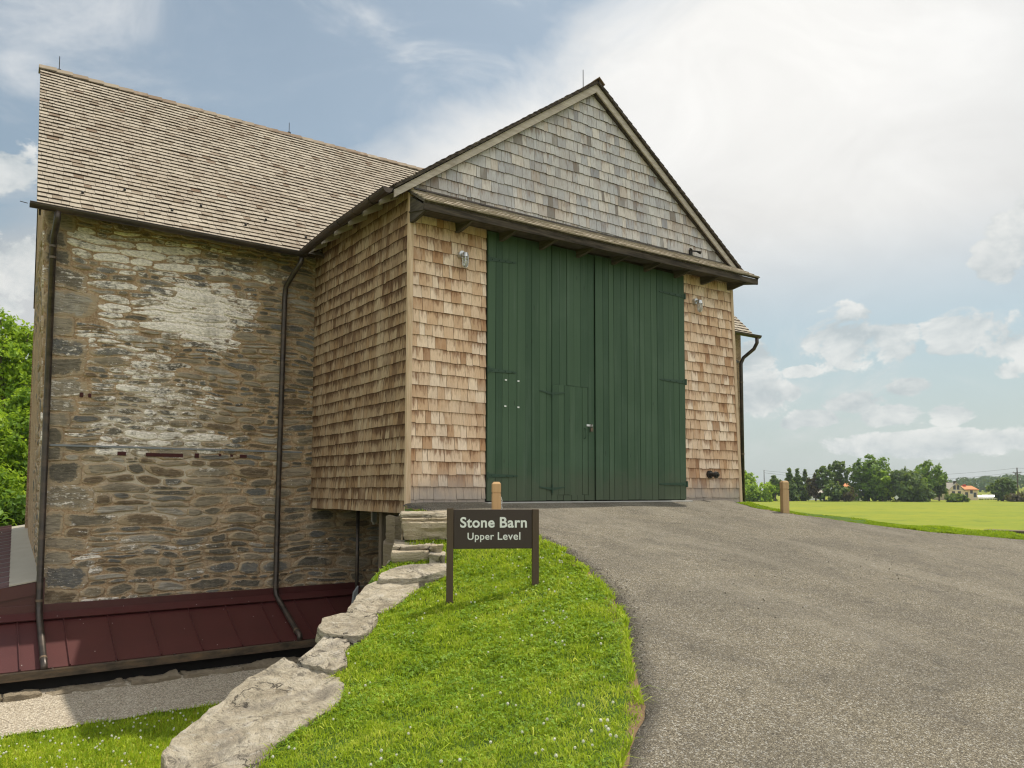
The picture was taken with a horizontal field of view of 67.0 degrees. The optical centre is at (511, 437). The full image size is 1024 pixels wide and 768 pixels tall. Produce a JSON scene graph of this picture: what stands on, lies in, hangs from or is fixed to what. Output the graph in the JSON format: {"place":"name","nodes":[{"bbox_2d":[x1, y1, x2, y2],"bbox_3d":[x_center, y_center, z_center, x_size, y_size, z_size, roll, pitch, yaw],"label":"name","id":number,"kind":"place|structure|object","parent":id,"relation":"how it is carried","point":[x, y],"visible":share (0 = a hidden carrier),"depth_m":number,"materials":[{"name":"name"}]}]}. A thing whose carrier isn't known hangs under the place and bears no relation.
{"place":"outdoors","nodes":[
{"label":"outdoors","id":0,"kind":"place"},
{"bbox_2d":[0,525,44,613],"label":"shed","id":1,"kind":"structure","parent":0,"point":[18,574],"depth_m":12.86,"materials":[{"name":"white metal"}]},
{"bbox_2d":[0,657,300,735],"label":"gravel path","id":2,"kind":"structure","parent":0,"point":[44,711],"depth_m":10.17,"materials":[{"name":"grey gravel"}]},
{"bbox_2d":[0,0,1023,490],"label":"sky","id":3,"kind":"structure","parent":0,"point":[862,160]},
{"bbox_2d":[1,493,1023,767],"bbox_3d":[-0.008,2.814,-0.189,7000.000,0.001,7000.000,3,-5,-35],"label":"ground","id":4,"kind":"structure","parent":0,"point":[989,513],"depth_m":92.86,"materials":[{"name":"green plant"}]},
{"bbox_2d":[0,488,25,526],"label":"shrub","id":5,"kind":"object","parent":4,"relation":"on","point":[12,507],"visible":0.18,"depth_m":26.05,"materials":[{"name":"green plant"}]},
{"bbox_2d":[0,409,27,496],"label":"tree","id":6,"kind":"object","parent":4,"relation":"on","point":[10,480],"visible":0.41,"depth_m":27.63,"materials":[{"name":"green plant"}]},
{"bbox_2d":[0,386,30,492],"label":"tree","id":7,"kind":"object","parent":4,"relation":"on","point":[16,410],"visible":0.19,"depth_m":29.34,"materials":[{"name":"green plant"}]},
{"bbox_2d":[0,307,33,406],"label":"tree","id":8,"kind":"object","parent":4,"relation":"on","point":[16,345],"visible":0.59,"depth_m":32.67,"materials":[{"name":"green plant"}]},
{"bbox_2d":[2,689,41,702],"bbox_3d":[-6.587,3.554,10.395,0.465,0.307,0.435,3,-5,-35],"label":"kerb stone","id":9,"kind":"object","parent":4,"relation":"on","point":[25,694],"visible":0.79,"depth_m":10.28,"materials":[{"name":"beige stone"}]},
{"bbox_2d":[45,678,126,695],"bbox_3d":[-5.964,3.622,10.844,1.006,0.307,0.393,3,-5,-35],"label":"kerb stone","id":10,"kind":"object","parent":4,"relation":"on","point":[68,689],"visible":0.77,"depth_m":10.81,"materials":[{"name":"grey stone"}]},
{"bbox_2d":[0,700,218,767],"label":"lawn","id":11,"kind":"structure","parent":4,"relation":"on","point":[102,754],"depth_m":8.50,"materials":[{"name":"green plant"}]},
{"bbox_2d":[0,701,212,767],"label":"clover flowers","id":12,"kind":"object","parent":11,"relation":"on","point":[59,750],"visible":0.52,"depth_m":8.51,"materials":[{"name":"white plant"}]},
{"bbox_2d":[127,669,180,684],"bbox_3d":[-5.237,3.625,11.342,0.693,0.314,0.430,3,-5,-35],"label":"kerb stone","id":13,"kind":"object","parent":4,"relation":"on","point":[173,674],"visible":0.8,"depth_m":11.28,"materials":[{"name":"grey stone"}]},
{"bbox_2d":[0,582,361,693],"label":"lean to","id":14,"kind":"object","parent":4,"relation":"on","point":[87,642],"visible":0.77,"depth_m":12.10,"materials":[{"name":"red metal"}]},
{"bbox_2d":[179,666,241,678],"bbox_3d":[-4.586,3.686,11.795,0.865,0.313,0.437,3,-5,-35],"label":"kerb stone","id":15,"kind":"object","parent":4,"relation":"on","point":[194,674],"visible":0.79,"depth_m":11.76,"materials":[{"name":"grey stone"}]},
{"bbox_2d":[238,656,298,670],"bbox_3d":[-3.840,3.706,12.340,0.979,0.325,0.399,3,-5,-35],"label":"kerb stone","id":16,"kind":"object","parent":4,"relation":"on","point":[263,663],"visible":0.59,"depth_m":12.22,"materials":[{"name":"grey stone"}]},
{"bbox_2d":[20,56,761,669],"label":"stone barn","id":17,"kind":"structure","parent":4,"relation":"on","point":[262,356],"depth_m":13.26,"materials":[{"name":"brown stone"}]},
{"bbox_2d":[486,231,594,500],"bbox_3d":[0.523,-1.104,12.784,2.238,4.284,0.083,3,-5,-35],"label":"door","id":18,"kind":"structure","parent":17,"relation":"in","point":[540,437],"depth_m":12.75,"materials":[{"name":"green paint"}]},
{"bbox_2d":[594,255,687,499],"bbox_3d":[2.381,-1.013,14.081,2.288,4.282,0.065,3,-5,-35],"label":"door","id":19,"kind":"structure","parent":17,"relation":"in","point":[640,381],"depth_m":14.02,"materials":[{"name":"green paint"}]},
{"bbox_2d":[745,470,759,491],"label":"tree","id":20,"kind":"object","parent":4,"relation":"on","point":[749,479],"visible":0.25,"depth_m":208.33,"materials":[{"name":"green plant"}]},
{"bbox_2d":[745,481,775,501],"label":"bush","id":21,"kind":"object","parent":4,"relation":"on","point":[753,493],"visible":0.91,"depth_m":190.35,"materials":[{"name":"green plant"}]},
{"bbox_2d":[764,478,779,500],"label":"bush","id":22,"kind":"object","parent":4,"relation":"on","point":[776,490],"visible":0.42,"depth_m":201.66,"materials":[{"name":"green plant"}]},
{"bbox_2d":[770,475,781,500],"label":"tree","id":23,"kind":"object","parent":4,"relation":"on","point":[774,480],"visible":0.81,"depth_m":201.14,"materials":[{"name":"green plant"}]},
{"bbox_2d":[779,467,800,500],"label":"cedar","id":24,"kind":"object","parent":4,"relation":"on","point":[793,496],"visible":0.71,"depth_m":200.96,"materials":[{"name":"green plant"}]},
{"bbox_2d":[792,468,807,500],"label":"cedar","id":25,"kind":"object","parent":4,"relation":"on","point":[802,491],"visible":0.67,"depth_m":206.13,"materials":[{"name":"green plant"}]},
{"bbox_2d":[800,469,811,500],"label":"cedar","id":26,"kind":"object","parent":4,"relation":"on","point":[804,477],"visible":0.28,"depth_m":209.03,"materials":[{"name":"green plant"}]},
{"bbox_2d":[806,472,822,500],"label":"tree","id":27,"kind":"object","parent":4,"relation":"on","point":[812,488],"visible":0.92,"depth_m":202.43,"materials":[{"name":"green plant"}]},
{"bbox_2d":[815,466,835,500],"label":"tree","id":28,"kind":"object","parent":4,"relation":"on","point":[823,472],"visible":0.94,"depth_m":200.90,"materials":[{"name":"green plant"}]},
{"bbox_2d":[819,481,850,501],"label":"bush","id":29,"kind":"object","parent":4,"relation":"on","point":[834,493],"visible":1,"depth_m":196.73,"materials":[{"name":"green plant"}]},
{"bbox_2d":[827,460,850,487],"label":"tree","id":30,"kind":"object","parent":4,"relation":"on","point":[840,469],"visible":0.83,"depth_m":203.92,"materials":[{"name":"green plant"}]},
{"bbox_2d":[841,487,857,501],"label":"bush","id":31,"kind":"object","parent":4,"relation":"on","point":[849,496],"visible":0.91,"depth_m":195.15,"materials":[{"name":"plant"}]},
{"bbox_2d":[845,454,890,500],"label":"tree","id":32,"kind":"object","parent":4,"relation":"on","point":[865,476],"visible":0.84,"depth_m":203.90,"materials":[{"name":"green plant"}]},
{"bbox_2d":[737,501,1023,539],"bbox_3d":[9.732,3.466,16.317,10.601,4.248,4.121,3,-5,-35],"label":"verge grass","id":33,"kind":"structure","parent":4,"relation":"on","point":[976,532],"depth_m":14.18,"materials":[{"name":"green plant"}]},
{"bbox_2d":[868,469,895,500],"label":"tree","id":34,"kind":"object","parent":4,"relation":"on","point":[885,478],"visible":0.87,"depth_m":200.28,"materials":[{"name":"green plant"}]},
{"bbox_2d":[883,466,927,501],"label":"tree","id":35,"kind":"object","parent":4,"relation":"on","point":[905,484],"visible":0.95,"depth_m":197.20,"materials":[{"name":"green plant"}]},
{"bbox_2d":[910,488,935,501],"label":"bush","id":36,"kind":"object","parent":4,"relation":"on","point":[926,495],"visible":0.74,"depth_m":195.71,"materials":[{"name":"green plant"}]},
{"bbox_2d":[922,477,932,487],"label":"tree","id":37,"kind":"object","parent":4,"relation":"on","point":[928,484],"visible":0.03,"depth_m":201.85,"materials":[{"name":"green plant"}]},
{"bbox_2d":[913,459,948,500],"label":"tree","id":38,"kind":"object","parent":4,"relation":"on","point":[927,473],"visible":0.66,"depth_m":206.12,"materials":[{"name":"green plant"}]},
{"bbox_2d":[932,475,947,500],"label":"tree","id":39,"kind":"object","parent":4,"relation":"on","point":[939,490],"visible":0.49,"depth_m":209.74,"materials":[{"name":"green plant"}]},
{"bbox_2d":[943,493,970,501],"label":"bush","id":40,"kind":"object","parent":4,"relation":"on","point":[955,497],"visible":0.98,"depth_m":191.29,"materials":[{"name":"green plant"}]},
{"bbox_2d":[985,477,1018,500],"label":"tree","id":41,"kind":"object","parent":4,"relation":"on","point":[1001,488],"visible":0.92,"depth_m":210.35,"materials":[{"name":"green plant"}]},
{"bbox_2d":[1003,491,1023,501],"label":"bush","id":42,"kind":"object","parent":4,"relation":"on","point":[1017,497],"visible":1,"depth_m":202.12,"materials":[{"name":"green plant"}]},
{"bbox_2d":[1012,468,1018,491],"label":"utility pole","id":43,"kind":"object","parent":4,"relation":"on","point":[1016,473],"visible":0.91,"depth_m":228.34,"materials":[{"name":"brown wood"}]},
{"bbox_2d":[261,501,1022,767],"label":"bank","id":44,"kind":"structure","parent":0,"point":[629,704],"depth_m":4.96,"materials":[{"name":"green plant"}]},
{"bbox_2d":[161,657,343,767],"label":"capstone","id":45,"kind":"object","parent":44,"relation":"on","point":[248,716],"visible":0.94,"depth_m":5.68,"materials":[{"name":"beige stone"}]},
{"bbox_2d":[297,636,349,676],"bbox_3d":[-1.642,2.027,6.740,0.443,0.473,0.994,1,-4,-9],"label":"capstone","id":46,"kind":"object","parent":44,"relation":"on","point":[321,653],"visible":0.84,"depth_m":6.66,"materials":[{"name":"grey stone"}]},
{"bbox_2d":[346,581,420,614],"bbox_3d":[-1.324,1.829,8.132,0.646,0.631,0.992,0,-4,8],"label":"capstone","id":47,"kind":"object","parent":44,"relation":"on","point":[375,597],"visible":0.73,"depth_m":8.00,"materials":[{"name":"grey stone"}]},
{"bbox_2d":[428,551,445,563],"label":"rock","id":48,"kind":"object","parent":44,"relation":"on","point":[437,557],"visible":0.86,"depth_m":8.88,"materials":[{"name":"grey stone"}]},
{"bbox_2d":[430,544,443,552],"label":"rock","id":49,"kind":"object","parent":44,"relation":"on","point":[436,548],"visible":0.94,"depth_m":9.03,"materials":[{"name":"grey stone"}]},
{"bbox_2d":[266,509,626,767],"bbox_3d":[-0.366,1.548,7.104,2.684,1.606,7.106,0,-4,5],"label":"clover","id":50,"kind":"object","parent":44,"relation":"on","point":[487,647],"depth_m":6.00,"materials":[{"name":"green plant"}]},
{"bbox_2d":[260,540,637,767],"bbox_3d":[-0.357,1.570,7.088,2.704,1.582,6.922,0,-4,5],"label":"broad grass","id":51,"kind":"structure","parent":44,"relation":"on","point":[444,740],"depth_m":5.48,"materials":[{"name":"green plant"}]},
{"bbox_2d":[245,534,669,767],"bbox_3d":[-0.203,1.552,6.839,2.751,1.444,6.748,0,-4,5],"label":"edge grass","id":52,"kind":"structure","parent":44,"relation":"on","point":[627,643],"depth_m":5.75,"materials":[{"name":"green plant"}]},
{"bbox_2d":[446,508,538,604],"bbox_3d":[-0.192,1.307,7.755,0.927,1.199,0.066,1,-4,-7],"label":"sign","id":53,"kind":"object","parent":44,"relation":"on","point":[492,528],"visible":0.99,"depth_m":7.76,"materials":[{"name":"brown wood"}]},
{"bbox_2d":[492,482,500,508],"bbox_3d":[-0.222,0.963,10.928,0.120,0.671,0.120,1,-4,-8],"label":"bollard","id":54,"kind":"object","parent":44,"relation":"on","point":[496,495],"visible":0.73,"depth_m":10.88,"materials":[{"name":"beige wood"}]},
{"bbox_2d":[987,529,1023,533],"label":"timber kerb","id":55,"kind":"structure","parent":44,"relation":"on","point":[1019,531],"depth_m":17.88,"materials":[{"name":"brown wood"}]},
{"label":"wall stone","id":56,"kind":"object","parent":44,"relation":"on","visible":0},
{"bbox_2d":[401,521,446,539],"bbox_3d":[-0.913,1.191,10.104,1.079,0.254,1.182,0,-4,-3],"label":"wall stone","id":57,"kind":"object","parent":56,"relation":"on","point":[431,530],"visible":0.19,"depth_m":9.55,"materials":[{"name":"grey stone"}]},
{"bbox_2d":[400,517,446,522],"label":"wall stone","id":58,"kind":"object","parent":57,"relation":"on","point":[424,519],"visible":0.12,"depth_m":9.64,"materials":[{"name":"grey stone"}]},
{"bbox_2d":[399,510,446,517],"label":"wall stone","id":59,"kind":"object","parent":58,"relation":"on","point":[428,514],"visible":0.58,"depth_m":9.72,"materials":[{"name":"grey stone"}]},
{"bbox_2d":[403,500,1023,767],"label":"driveway","id":60,"kind":"structure","parent":0,"point":[875,683],"depth_m":6.45,"materials":[{"name":"grey asphalt"}]},
{"bbox_2d":[425,507,991,765],"bbox_3d":[2.364,1.423,8.479,6.151,1.162,9.714,1,-4,-11],"label":"grit","id":61,"kind":"object","parent":60,"relation":"on","point":[602,574],"visible":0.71,"depth_m":7.02,"materials":[{"name":"grey gravel"}]},
{"bbox_2d":[780,481,788,512],"bbox_3d":[5.010,1.190,14.223,0.120,0.790,0.120,1,-4,-8],"label":"bollard","id":62,"kind":"object","parent":60,"relation":"on","point":[784,497],"visible":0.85,"depth_m":14.18,"materials":[{"name":"beige wood"}]},
{"bbox_2d":[933,481,978,499],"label":"house","id":63,"kind":"structure","parent":0,"point":[956,488],"depth_m":235.61,"materials":[{"name":"white wood"}]},
{"bbox_2d":[978,485,1023,494],"bbox_3d":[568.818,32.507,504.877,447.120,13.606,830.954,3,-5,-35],"label":"hills","id":64,"kind":"structure","parent":0,"point":[982,492],"depth_m":573.74,"materials":[{"name":"green plant"}]},
{"bbox_2d":[931,474,1023,491],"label":"wood","id":65,"kind":"object","parent":64,"relation":"on","point":[982,481],"visible":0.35,"depth_m":601.50,"materials":[{"name":"green plant"}]},
{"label":"retaining wall","id":66,"kind":"object","parent":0,"visible":0},
{"bbox_2d":[315,612,377,646],"bbox_3d":[-1.563,1.872,7.321,0.761,0.378,0.494,-2,-5,34],"label":"capstone","id":67,"kind":"object","parent":66,"relation":"on","point":[353,628],"visible":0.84,"depth_m":7.25,"materials":[{"name":"grey stone"}]},
{"bbox_2d":[383,539,393,565],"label":"wall stone","id":68,"kind":"object","parent":66,"relation":"attached to","point":[387,547],"visible":0.21,"depth_m":11.20,"materials":[{"name":"grey stone"}]},
{"bbox_2d":[385,515,401,542],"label":"wall stone","id":69,"kind":"object","parent":68,"relation":"on","point":[393,529],"visible":0.63,"depth_m":11.28,"materials":[{"name":"grey stone"}]},
{"bbox_2d":[391,548,428,562],"bbox_3d":[-1.234,1.444,9.435,0.478,0.235,0.893,1,-4,-8],"label":"wall stone","id":70,"kind":"object","parent":66,"relation":"on","point":[405,555],"visible":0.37,"depth_m":9.01,"materials":[{"name":"grey stone"}]},
{"bbox_2d":[393,539,432,550],"bbox_3d":[-1.228,1.347,9.610,0.483,0.123,0.936,1,-4,-7],"label":"wall stone","id":71,"kind":"object","parent":70,"relation":"on","point":[399,545],"visible":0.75,"depth_m":9.18,"materials":[{"name":"grey stone"}]},
{"bbox_2d":[378,563,445,587],"bbox_3d":[-1.074,1.578,8.562,0.787,0.356,0.421,-1,-4,10],"label":"capstone","id":72,"kind":"object","parent":66,"relation":"on","point":[422,574],"visible":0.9,"depth_m":8.46,"materials":[{"name":"grey stone"}]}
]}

